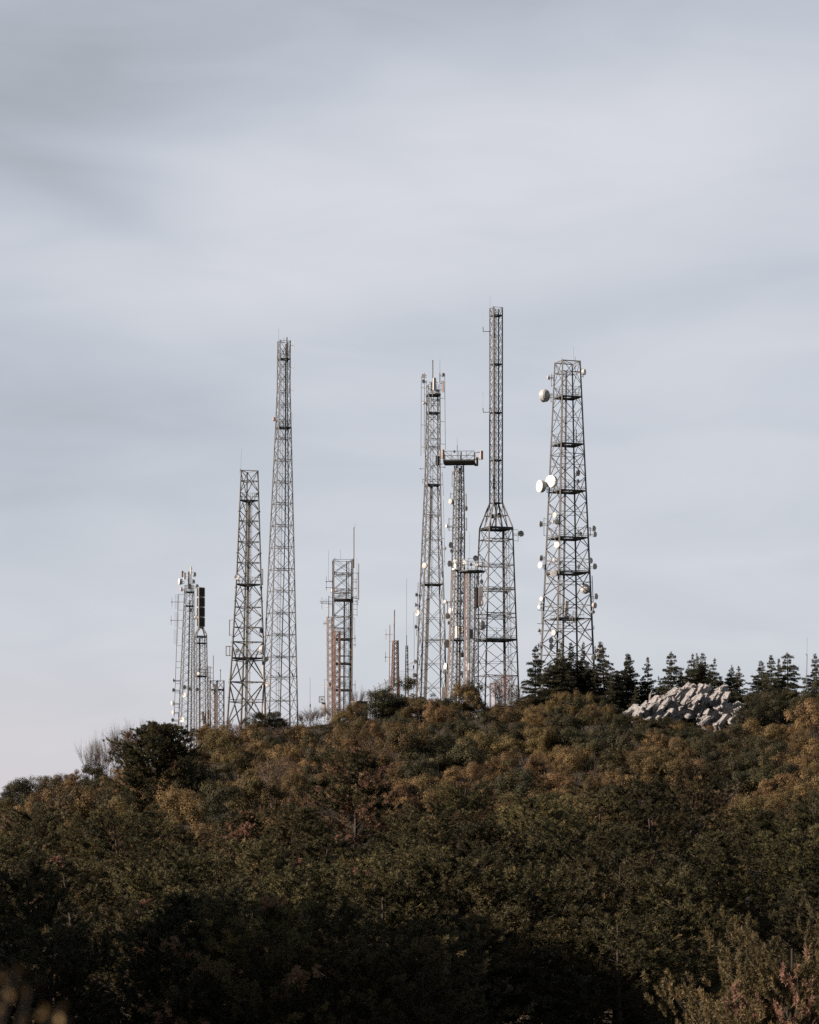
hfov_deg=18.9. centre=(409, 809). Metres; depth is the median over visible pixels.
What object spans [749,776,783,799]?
oak shrub
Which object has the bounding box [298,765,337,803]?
evergreen bush
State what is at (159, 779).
oak shrub
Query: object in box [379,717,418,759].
oak shrub
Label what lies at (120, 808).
leafy shrub
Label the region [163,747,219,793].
evergreen bush
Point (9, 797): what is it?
evergreen bush
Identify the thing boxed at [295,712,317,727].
bare shrub
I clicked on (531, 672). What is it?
cedar tree
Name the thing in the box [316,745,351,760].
leafy shrub
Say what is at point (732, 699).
evergreen bush
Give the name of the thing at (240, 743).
oak shrub
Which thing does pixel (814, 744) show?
oak shrub
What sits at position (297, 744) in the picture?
leafy shrub
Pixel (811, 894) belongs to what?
tree
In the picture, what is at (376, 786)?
oak shrub
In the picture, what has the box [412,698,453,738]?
oak shrub
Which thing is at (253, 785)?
leafy shrub
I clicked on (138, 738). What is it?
bare shrub
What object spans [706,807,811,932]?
tree
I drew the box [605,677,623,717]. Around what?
cedar tree
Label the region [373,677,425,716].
evergreen bush
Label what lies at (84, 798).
leafy shrub
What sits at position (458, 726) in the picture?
evergreen bush
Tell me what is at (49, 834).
oak shrub
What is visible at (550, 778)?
oak shrub
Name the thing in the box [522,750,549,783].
oak shrub
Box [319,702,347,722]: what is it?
bare shrub
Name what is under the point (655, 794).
tree
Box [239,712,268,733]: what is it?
evergreen bush
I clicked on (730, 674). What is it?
cedar tree
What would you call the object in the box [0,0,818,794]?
sky
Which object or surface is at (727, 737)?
evergreen bush
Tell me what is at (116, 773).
oak shrub
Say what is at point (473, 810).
leafy shrub
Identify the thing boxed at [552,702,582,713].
oak shrub
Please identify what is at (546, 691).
cedar tree
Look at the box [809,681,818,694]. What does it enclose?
evergreen bush
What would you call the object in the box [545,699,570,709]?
leafy shrub
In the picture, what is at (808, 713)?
leafy shrub
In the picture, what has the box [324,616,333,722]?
lattice tower
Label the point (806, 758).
oak shrub
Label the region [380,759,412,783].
oak shrub
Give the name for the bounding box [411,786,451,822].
oak shrub
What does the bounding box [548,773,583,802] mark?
oak shrub
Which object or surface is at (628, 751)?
oak shrub
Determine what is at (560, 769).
oak shrub
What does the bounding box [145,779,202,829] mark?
oak shrub
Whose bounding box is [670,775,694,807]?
oak shrub
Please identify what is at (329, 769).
oak shrub
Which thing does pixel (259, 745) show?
oak shrub
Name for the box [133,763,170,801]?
leafy shrub
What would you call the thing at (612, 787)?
evergreen bush
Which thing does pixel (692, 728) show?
evergreen bush
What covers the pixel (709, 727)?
oak shrub
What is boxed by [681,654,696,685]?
cedar tree
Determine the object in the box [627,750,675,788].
leafy shrub
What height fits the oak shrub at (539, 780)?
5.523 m
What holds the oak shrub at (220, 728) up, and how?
on the hillside
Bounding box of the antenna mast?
[207,666,212,731]
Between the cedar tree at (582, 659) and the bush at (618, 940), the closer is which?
the bush at (618, 940)
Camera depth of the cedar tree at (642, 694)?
397.85 m
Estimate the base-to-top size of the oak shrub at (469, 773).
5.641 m
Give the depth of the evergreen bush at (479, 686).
387.85 m
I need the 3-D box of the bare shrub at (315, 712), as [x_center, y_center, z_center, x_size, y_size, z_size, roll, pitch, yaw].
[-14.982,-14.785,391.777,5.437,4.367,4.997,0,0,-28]
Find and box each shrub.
[0,798,25,822]
[0,814,33,865]
[0,821,29,865]
[12,801,33,825]
[23,785,57,836]
[25,821,84,856]
[29,772,64,789]
[41,778,114,836]
[54,774,68,782]
[57,774,88,806]
[60,819,125,862]
[63,769,81,787]
[63,837,105,874]
[72,737,108,778]
[86,794,134,838]
[88,785,110,806]
[89,725,121,776]
[99,765,123,786]
[100,825,144,866]
[103,718,137,769]
[108,769,134,793]
[113,788,146,802]
[121,717,145,760]
[121,816,165,858]
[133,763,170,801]
[135,769,186,817]
[140,800,171,831]
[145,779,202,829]
[148,819,179,844]
[152,785,206,841]
[169,822,210,845]
[188,726,213,745]
[189,740,214,753]
[191,817,228,869]
[192,725,244,768]
[192,749,214,771]
[197,834,232,875]
[198,722,220,742]
[200,725,233,736]
[207,741,260,779]
[213,777,234,804]
[215,726,254,756]
[218,718,235,734]
[222,766,291,814]
[228,807,278,842]
[230,723,247,732]
[233,780,265,808]
[235,759,280,801]
[238,734,273,766]
[239,723,272,742]
[248,823,290,854]
[255,755,291,807]
[257,784,299,812]
[262,742,303,778]
[263,814,300,853]
[265,725,289,736]
[269,753,304,782]
[272,791,317,816]
[274,720,319,765]
[278,725,318,748]
[280,767,312,801]
[282,749,320,794]
[289,742,332,771]
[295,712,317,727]
[299,708,325,726]
[304,738,356,765]
[313,751,353,789]
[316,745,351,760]
[317,785,354,815]
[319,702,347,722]
[323,724,343,748]
[326,711,351,725]
[331,719,374,745]
[331,723,352,728]
[332,728,373,751]
[334,771,355,790]
[337,772,396,814]
[343,701,363,721]
[344,717,370,729]
[347,684,366,700]
[347,800,389,829]
[352,705,381,720]
[355,717,386,748]
[364,745,398,774]
[366,802,408,846]
[372,774,423,815]
[374,718,430,765]
[374,774,397,792]
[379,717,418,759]
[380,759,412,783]
[384,788,420,825]
[395,777,428,814]
[398,696,434,722]
[402,772,452,801]
[409,701,432,722]
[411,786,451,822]
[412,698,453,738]
[425,808,453,842]
[434,706,476,730]
[434,765,471,792]
[435,798,495,825]
[437,698,462,708]
[448,678,484,713]
[448,704,464,711]
[455,733,490,754]
[458,759,493,790]
[461,727,521,773]
[462,783,504,818]
[464,778,495,796]
[472,701,495,714]
[477,703,521,737]
[480,702,501,712]
[481,755,515,794]
[487,672,515,704]
[487,746,514,775]
[489,702,517,718]
[490,749,525,777]
[497,792,525,813]
[499,728,553,765]
[502,767,554,803]
[507,682,524,705]
[507,697,535,715]
[507,716,528,732]
[513,786,572,822]
[513,792,536,822]
[521,705,547,729]
[522,723,564,761]
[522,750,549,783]
[523,704,552,726]
[524,775,550,798]
[528,765,568,790]
[529,744,564,774]
[537,716,557,731]
[538,703,561,719]
[538,759,576,786]
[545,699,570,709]
[548,743,594,785]
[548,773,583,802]
[550,690,582,706]
[550,782,586,816]
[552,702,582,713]
[555,704,576,719]
[565,799,614,819]
[569,691,598,714]
[575,703,611,731]
[576,772,613,799]
[584,762,614,786]
[586,703,620,735]
[593,767,639,792]
[601,816,646,843]
[608,746,641,773]
[609,735,638,751]
[616,774,652,796]
[621,747,652,776]
[625,715,648,726]
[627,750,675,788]
[636,746,650,756]
[638,725,672,752]
[639,894,818,1023]
[642,751,695,784]
[647,720,670,731]
[648,744,679,764]
[667,735,699,768]
[668,719,692,731]
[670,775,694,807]
[680,756,714,790]
[684,789,727,829]
[694,725,714,736]
[703,800,740,832]
[708,746,742,762]
[710,782,739,804]
[725,792,751,831]
[726,722,753,739]
[726,790,783,857]
[741,717,788,748]
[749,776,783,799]
[756,789,792,815]
[758,742,800,771]
[768,812,799,833]
[769,784,800,813]
[771,724,795,751]
[773,771,814,809]
[776,756,815,789]
[783,725,818,760]
[784,697,818,740]
[785,803,810,831]
[786,773,818,809]
[787,721,816,751]
[793,748,818,780]
[800,759,818,785]
[801,730,818,760]
[803,707,816,722]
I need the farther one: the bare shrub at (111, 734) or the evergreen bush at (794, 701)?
the bare shrub at (111, 734)
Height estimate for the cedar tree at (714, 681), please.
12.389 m
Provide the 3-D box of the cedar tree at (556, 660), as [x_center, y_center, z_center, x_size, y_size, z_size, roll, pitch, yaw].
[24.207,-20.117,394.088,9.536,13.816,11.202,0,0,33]
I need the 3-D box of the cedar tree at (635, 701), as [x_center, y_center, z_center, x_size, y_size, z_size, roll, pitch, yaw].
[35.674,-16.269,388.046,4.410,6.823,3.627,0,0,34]
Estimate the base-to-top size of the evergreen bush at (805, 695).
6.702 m
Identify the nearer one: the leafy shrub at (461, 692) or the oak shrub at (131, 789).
the oak shrub at (131, 789)
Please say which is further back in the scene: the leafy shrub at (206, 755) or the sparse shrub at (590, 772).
the leafy shrub at (206, 755)
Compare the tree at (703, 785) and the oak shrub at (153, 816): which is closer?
the tree at (703, 785)
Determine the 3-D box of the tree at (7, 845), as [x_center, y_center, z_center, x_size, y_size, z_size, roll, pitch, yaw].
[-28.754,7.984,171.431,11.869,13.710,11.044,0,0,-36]
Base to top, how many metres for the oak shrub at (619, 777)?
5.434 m
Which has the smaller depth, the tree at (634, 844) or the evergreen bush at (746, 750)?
the tree at (634, 844)
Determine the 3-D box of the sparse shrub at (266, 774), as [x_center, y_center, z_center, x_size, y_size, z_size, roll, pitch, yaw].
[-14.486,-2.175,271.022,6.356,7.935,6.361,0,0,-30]
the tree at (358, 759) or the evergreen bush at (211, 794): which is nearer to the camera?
the tree at (358, 759)
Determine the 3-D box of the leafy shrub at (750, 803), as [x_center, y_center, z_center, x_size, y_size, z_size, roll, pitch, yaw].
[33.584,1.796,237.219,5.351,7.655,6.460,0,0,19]
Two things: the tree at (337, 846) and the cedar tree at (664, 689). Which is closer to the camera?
the tree at (337, 846)
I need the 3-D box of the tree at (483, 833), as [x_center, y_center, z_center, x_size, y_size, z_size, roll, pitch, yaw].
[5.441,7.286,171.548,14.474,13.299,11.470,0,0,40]
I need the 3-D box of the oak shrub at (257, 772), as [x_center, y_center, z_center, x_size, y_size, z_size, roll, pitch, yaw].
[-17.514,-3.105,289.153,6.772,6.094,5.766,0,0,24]
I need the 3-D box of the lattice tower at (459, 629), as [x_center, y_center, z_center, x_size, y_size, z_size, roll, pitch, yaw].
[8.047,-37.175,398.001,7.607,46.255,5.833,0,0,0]
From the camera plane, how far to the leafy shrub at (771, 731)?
331.45 m
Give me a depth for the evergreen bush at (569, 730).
311.30 m
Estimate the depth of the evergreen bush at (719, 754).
305.24 m
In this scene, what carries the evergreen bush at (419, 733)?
on the hillside
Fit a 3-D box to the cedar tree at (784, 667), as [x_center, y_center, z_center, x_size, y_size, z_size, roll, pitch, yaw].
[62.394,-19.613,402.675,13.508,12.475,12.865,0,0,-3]
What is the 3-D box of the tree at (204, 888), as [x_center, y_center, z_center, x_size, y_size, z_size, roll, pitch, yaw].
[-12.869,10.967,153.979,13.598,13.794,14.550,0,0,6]
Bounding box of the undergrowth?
[2,714,818,1023]
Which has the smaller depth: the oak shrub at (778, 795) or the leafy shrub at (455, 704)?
the oak shrub at (778, 795)
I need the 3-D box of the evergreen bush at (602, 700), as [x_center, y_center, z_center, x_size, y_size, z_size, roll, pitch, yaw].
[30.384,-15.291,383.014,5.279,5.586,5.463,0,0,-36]
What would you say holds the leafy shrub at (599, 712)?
on the hillside
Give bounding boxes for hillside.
[2,718,818,1023]
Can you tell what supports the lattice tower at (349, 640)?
on the hillside
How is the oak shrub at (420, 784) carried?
on the hillside
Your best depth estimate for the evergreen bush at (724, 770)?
282.65 m
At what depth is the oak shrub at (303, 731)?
323.37 m
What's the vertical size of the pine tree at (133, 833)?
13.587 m
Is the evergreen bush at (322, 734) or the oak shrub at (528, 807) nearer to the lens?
the oak shrub at (528, 807)
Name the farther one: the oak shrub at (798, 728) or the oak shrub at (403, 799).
the oak shrub at (798, 728)
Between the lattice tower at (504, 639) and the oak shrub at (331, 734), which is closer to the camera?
the oak shrub at (331, 734)
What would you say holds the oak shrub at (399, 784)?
on the hillside
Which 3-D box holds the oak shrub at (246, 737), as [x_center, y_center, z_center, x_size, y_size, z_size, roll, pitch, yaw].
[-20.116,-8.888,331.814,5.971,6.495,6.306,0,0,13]
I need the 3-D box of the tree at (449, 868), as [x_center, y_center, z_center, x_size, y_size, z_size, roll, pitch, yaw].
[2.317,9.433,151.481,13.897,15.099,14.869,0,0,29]
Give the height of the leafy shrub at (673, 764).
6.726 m
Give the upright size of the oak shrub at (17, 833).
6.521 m
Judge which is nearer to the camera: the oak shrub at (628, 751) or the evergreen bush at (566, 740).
the oak shrub at (628, 751)
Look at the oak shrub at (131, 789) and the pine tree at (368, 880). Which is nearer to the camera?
the pine tree at (368, 880)
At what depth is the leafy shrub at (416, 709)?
377.34 m
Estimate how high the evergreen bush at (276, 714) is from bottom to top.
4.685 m
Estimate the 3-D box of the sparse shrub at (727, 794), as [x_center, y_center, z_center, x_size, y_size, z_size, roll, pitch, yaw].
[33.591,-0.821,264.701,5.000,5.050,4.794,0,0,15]
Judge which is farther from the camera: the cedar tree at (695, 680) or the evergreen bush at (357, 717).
the cedar tree at (695, 680)
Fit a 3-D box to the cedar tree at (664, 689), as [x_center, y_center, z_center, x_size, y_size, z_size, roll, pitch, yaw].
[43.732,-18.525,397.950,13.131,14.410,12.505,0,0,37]
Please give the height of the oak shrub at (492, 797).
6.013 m
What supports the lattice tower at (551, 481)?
on the hillside
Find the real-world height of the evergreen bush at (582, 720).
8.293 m
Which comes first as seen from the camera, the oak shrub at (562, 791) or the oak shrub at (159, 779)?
the oak shrub at (562, 791)
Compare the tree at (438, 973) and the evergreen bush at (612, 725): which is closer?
the tree at (438, 973)
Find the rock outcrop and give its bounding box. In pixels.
[623,682,753,732]
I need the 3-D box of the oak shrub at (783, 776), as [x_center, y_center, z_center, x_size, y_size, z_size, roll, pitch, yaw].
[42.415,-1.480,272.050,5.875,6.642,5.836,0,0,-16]
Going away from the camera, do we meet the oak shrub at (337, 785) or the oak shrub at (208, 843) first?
the oak shrub at (208, 843)
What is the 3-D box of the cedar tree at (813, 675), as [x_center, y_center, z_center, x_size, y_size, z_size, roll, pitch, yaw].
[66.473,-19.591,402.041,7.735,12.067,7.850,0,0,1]
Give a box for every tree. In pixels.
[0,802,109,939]
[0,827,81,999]
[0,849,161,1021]
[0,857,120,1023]
[0,916,140,1023]
[19,894,243,1023]
[35,803,203,975]
[75,844,253,1022]
[81,889,267,1023]
[96,720,225,818]
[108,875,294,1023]
[123,827,219,909]
[137,886,374,1023]
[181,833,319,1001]
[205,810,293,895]
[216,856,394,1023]
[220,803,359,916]
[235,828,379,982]
[238,895,472,1023]
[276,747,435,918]
[283,860,473,1023]
[315,919,536,1023]
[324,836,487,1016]
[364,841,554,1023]
[373,800,481,920]
[395,902,593,1023]
[408,778,517,872]
[420,819,561,985]
[435,857,642,1023]
[467,787,597,945]
[488,814,656,1001]
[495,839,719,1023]
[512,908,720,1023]
[518,646,546,705]
[525,661,583,707]
[527,642,577,702]
[527,785,668,917]
[534,655,581,705]
[543,671,582,703]
[544,660,603,708]
[563,642,580,687]
[578,643,589,687]
[580,662,600,690]
[581,821,715,987]
[583,641,632,710]
[584,664,609,705]
[585,774,731,924]
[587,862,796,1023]
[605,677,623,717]
[607,671,630,715]
[615,654,643,707]
[624,655,640,690]
[627,686,640,713]
[630,676,652,703]
[638,758,750,887]
[639,657,659,704]
[647,829,782,978]
[652,651,683,696]
[654,677,663,694]
[675,670,695,724]
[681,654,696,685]
[684,653,699,680]
[685,664,710,726]
[689,653,722,727]
[694,658,721,726]
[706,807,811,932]
[709,816,818,987]
[723,667,749,700]
[728,666,750,701]
[745,661,780,693]
[747,874,818,1015]
[749,794,818,922]
[753,655,788,715]
[769,659,789,700]
[772,652,805,715]
[801,654,818,695]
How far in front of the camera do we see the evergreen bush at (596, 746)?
290.76 m
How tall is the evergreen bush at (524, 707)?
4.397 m
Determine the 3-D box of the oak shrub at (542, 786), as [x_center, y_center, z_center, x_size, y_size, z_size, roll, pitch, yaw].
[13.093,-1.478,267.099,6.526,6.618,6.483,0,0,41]
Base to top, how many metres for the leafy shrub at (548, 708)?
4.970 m
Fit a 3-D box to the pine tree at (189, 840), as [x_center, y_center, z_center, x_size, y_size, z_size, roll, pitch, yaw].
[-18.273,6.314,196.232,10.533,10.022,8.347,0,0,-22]
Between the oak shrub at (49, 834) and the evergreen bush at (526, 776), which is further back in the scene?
the evergreen bush at (526, 776)
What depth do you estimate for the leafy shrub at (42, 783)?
387.82 m
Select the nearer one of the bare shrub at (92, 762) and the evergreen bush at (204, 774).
the evergreen bush at (204, 774)
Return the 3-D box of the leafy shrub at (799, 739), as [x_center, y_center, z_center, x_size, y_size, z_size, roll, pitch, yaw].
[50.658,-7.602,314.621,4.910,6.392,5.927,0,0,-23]
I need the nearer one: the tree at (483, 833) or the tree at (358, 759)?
the tree at (483, 833)
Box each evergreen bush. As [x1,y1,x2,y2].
[0,782,23,803]
[0,785,30,811]
[9,777,64,818]
[32,787,83,845]
[75,763,107,788]
[79,768,118,789]
[93,786,138,836]
[124,849,154,878]
[160,779,214,824]
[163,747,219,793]
[183,781,265,835]
[187,751,201,770]
[196,785,254,835]
[203,760,245,785]
[226,751,259,779]
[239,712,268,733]
[245,713,287,731]
[248,726,300,751]
[256,735,294,769]
[264,711,290,729]
[275,802,301,838]
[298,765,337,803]
[299,725,340,755]
[300,744,349,796]
[314,723,344,738]
[351,711,372,723]
[362,689,399,719]
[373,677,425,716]
[373,693,397,719]
[376,714,404,731]
[381,709,417,734]
[386,732,453,766]
[397,751,439,780]
[404,785,439,806]
[411,726,436,751]
[418,752,465,782]
[419,693,459,715]
[425,722,459,754]
[435,736,499,781]
[439,743,462,779]
[445,713,480,740]
[459,681,484,716]
[474,711,511,757]
[488,721,533,744]
[493,755,538,814]
[516,704,535,721]
[541,696,593,745]
[543,718,580,758]
[560,726,600,747]
[568,737,615,780]
[587,724,637,769]
[588,752,632,785]
[591,695,623,720]
[593,711,634,738]
[597,784,649,811]
[625,722,647,746]
[635,718,659,729]
[638,716,678,745]
[669,728,693,739]
[671,727,716,738]
[675,730,718,760]
[682,723,702,732]
[694,730,735,769]
[702,734,734,747]
[704,753,739,789]
[711,724,752,754]
[712,751,757,800]
[727,689,755,720]
[728,757,786,798]
[730,692,777,737]
[732,733,769,767]
[743,692,773,715]
[748,682,782,718]
[750,737,784,771]
[751,694,801,727]
[757,741,801,784]
[770,685,799,715]
[777,699,810,725]
[783,687,818,714]
[789,790,818,822]
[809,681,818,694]
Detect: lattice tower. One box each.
[171,566,198,743]
[193,587,208,745]
[210,656,224,728]
[226,453,267,727]
[261,337,298,724]
[321,527,358,721]
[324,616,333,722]
[334,630,340,713]
[385,610,399,695]
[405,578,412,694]
[413,360,446,700]
[436,445,482,709]
[459,542,484,716]
[470,306,523,708]
[536,346,603,689]
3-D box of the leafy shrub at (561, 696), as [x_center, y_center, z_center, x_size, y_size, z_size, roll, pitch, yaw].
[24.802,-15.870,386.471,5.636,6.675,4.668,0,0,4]
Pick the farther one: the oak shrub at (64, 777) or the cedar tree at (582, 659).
the cedar tree at (582, 659)
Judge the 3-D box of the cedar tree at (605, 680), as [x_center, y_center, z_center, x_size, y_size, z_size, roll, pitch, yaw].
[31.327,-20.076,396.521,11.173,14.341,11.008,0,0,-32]
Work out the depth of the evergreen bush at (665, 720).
342.36 m
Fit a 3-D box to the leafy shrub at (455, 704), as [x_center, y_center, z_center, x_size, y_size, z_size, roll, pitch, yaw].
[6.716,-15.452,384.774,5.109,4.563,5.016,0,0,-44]
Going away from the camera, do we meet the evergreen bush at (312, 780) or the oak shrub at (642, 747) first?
the evergreen bush at (312, 780)
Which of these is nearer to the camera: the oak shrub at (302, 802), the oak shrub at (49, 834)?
the oak shrub at (49, 834)
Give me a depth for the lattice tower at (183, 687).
405.99 m
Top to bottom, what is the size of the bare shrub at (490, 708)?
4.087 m
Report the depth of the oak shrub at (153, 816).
256.50 m
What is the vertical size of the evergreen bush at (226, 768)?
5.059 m
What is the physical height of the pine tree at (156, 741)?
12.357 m
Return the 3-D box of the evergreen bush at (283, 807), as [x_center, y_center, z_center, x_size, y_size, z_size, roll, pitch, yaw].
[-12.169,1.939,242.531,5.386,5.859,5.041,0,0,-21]
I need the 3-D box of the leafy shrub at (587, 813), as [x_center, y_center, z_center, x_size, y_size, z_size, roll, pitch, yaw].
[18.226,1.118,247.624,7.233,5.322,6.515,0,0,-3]
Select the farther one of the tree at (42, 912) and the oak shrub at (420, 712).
the oak shrub at (420, 712)
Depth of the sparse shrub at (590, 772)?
285.02 m
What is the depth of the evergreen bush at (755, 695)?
375.28 m
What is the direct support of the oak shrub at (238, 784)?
on the hillside
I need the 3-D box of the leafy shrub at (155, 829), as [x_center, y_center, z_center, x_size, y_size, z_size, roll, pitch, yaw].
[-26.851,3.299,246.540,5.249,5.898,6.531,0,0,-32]
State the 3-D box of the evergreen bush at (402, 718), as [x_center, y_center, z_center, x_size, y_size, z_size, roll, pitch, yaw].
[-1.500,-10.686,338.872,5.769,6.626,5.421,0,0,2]
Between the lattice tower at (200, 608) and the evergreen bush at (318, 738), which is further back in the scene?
the lattice tower at (200, 608)
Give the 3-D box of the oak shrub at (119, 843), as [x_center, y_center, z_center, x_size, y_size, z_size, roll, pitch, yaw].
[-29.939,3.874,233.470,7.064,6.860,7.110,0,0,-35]
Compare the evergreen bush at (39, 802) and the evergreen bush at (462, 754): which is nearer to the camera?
the evergreen bush at (39, 802)
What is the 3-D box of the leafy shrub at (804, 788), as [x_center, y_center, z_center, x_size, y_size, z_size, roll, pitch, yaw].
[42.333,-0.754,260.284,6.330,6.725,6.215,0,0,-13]
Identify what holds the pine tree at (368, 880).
on the hillside
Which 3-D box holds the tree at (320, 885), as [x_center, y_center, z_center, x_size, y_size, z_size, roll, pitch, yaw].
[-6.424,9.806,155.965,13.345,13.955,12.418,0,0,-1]
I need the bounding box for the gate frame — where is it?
[489,682,499,707]
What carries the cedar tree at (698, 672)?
on the hillside
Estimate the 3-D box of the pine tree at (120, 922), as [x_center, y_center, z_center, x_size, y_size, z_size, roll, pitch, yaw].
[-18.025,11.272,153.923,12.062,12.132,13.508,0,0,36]
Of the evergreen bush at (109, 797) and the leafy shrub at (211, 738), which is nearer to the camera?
the evergreen bush at (109, 797)
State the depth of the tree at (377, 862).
168.32 m
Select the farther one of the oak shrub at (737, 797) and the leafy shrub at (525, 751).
the leafy shrub at (525, 751)
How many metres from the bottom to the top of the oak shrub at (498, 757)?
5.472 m
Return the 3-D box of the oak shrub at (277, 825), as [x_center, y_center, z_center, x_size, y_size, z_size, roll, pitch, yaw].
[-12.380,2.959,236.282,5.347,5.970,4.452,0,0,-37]
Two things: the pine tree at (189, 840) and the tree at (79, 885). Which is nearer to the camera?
the tree at (79, 885)
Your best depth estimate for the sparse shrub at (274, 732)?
368.52 m
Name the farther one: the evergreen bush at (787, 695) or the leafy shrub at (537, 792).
the evergreen bush at (787, 695)
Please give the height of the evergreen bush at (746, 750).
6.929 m
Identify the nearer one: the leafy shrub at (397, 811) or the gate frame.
the leafy shrub at (397, 811)
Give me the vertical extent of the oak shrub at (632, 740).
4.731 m
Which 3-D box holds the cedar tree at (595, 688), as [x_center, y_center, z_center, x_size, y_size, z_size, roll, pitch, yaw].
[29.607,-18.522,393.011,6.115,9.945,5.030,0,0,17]
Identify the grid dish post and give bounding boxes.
[319,689,325,724]
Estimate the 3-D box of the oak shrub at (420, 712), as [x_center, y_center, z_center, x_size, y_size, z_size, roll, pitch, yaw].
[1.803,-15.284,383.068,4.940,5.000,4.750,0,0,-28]
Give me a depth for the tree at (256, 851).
174.26 m
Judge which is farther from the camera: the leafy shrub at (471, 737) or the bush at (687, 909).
the leafy shrub at (471, 737)
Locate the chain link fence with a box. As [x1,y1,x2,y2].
[363,671,417,716]
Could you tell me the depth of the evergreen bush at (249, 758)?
307.87 m
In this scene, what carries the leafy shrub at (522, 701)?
on the hillside
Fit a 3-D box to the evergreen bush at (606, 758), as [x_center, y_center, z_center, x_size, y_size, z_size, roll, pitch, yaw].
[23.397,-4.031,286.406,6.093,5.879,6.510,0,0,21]
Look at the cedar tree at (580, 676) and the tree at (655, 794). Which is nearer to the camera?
the tree at (655, 794)
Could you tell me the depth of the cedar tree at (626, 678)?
399.79 m
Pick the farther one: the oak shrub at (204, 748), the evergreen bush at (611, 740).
the oak shrub at (204, 748)
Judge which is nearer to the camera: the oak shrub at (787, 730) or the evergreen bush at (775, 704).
the oak shrub at (787, 730)
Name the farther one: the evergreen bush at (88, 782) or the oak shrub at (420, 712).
the oak shrub at (420, 712)
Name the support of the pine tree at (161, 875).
on the hillside
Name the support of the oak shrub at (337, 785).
on the hillside
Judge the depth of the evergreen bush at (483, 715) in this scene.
316.69 m
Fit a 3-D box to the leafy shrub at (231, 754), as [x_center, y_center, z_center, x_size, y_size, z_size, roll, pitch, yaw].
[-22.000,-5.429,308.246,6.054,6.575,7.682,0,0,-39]
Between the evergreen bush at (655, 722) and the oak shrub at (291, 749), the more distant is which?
the evergreen bush at (655, 722)
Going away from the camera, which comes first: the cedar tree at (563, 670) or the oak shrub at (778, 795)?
the oak shrub at (778, 795)
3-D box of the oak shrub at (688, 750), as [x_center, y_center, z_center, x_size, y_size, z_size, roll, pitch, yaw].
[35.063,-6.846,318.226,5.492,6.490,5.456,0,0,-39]
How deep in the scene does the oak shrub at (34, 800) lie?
278.45 m
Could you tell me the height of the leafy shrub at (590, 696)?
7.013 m
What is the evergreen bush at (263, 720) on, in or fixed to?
on the hillside
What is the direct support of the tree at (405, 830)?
on the hillside
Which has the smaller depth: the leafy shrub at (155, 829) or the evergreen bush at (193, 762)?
the leafy shrub at (155, 829)
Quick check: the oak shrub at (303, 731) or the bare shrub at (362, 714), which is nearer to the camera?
the oak shrub at (303, 731)
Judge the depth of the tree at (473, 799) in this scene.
212.49 m
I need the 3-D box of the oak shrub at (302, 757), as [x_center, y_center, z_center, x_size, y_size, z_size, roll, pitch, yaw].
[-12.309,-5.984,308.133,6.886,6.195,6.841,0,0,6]
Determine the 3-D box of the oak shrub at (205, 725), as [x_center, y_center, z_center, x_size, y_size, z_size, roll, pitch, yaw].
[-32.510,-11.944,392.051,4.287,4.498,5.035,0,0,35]
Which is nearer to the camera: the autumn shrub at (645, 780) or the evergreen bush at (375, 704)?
the autumn shrub at (645, 780)
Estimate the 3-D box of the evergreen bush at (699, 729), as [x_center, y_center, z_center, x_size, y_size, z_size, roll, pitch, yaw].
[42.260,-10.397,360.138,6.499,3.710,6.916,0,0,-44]
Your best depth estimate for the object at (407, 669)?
398.88 m
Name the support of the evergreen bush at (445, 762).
on the hillside
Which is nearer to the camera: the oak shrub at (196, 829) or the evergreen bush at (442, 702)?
the oak shrub at (196, 829)
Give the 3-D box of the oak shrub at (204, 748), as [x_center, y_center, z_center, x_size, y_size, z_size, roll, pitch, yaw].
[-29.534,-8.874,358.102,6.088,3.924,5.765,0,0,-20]
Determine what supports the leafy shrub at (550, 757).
on the hillside
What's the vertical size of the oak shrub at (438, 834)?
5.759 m
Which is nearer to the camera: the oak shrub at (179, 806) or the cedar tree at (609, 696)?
the oak shrub at (179, 806)
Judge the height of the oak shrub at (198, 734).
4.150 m
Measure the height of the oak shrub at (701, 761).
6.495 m
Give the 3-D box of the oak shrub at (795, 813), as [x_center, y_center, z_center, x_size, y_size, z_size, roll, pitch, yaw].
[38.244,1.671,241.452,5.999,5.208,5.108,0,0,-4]
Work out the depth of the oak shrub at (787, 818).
237.41 m
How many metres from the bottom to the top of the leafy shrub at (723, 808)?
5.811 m
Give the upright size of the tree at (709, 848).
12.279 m
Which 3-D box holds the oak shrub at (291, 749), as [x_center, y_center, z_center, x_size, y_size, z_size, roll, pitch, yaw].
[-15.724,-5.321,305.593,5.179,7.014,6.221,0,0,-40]
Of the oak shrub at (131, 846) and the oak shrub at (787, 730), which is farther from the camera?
the oak shrub at (787, 730)
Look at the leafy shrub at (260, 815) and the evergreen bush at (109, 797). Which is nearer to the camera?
the leafy shrub at (260, 815)
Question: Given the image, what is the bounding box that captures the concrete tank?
[351,700,367,716]
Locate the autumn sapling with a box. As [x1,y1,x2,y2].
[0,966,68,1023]
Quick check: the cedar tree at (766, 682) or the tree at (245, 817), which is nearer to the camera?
the tree at (245, 817)
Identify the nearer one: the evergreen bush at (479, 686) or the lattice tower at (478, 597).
the evergreen bush at (479, 686)
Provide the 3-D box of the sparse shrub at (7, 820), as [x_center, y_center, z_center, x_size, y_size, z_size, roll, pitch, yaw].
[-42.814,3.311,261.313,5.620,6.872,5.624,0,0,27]
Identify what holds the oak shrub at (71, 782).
on the hillside
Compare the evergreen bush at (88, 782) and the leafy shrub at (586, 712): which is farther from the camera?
the leafy shrub at (586, 712)

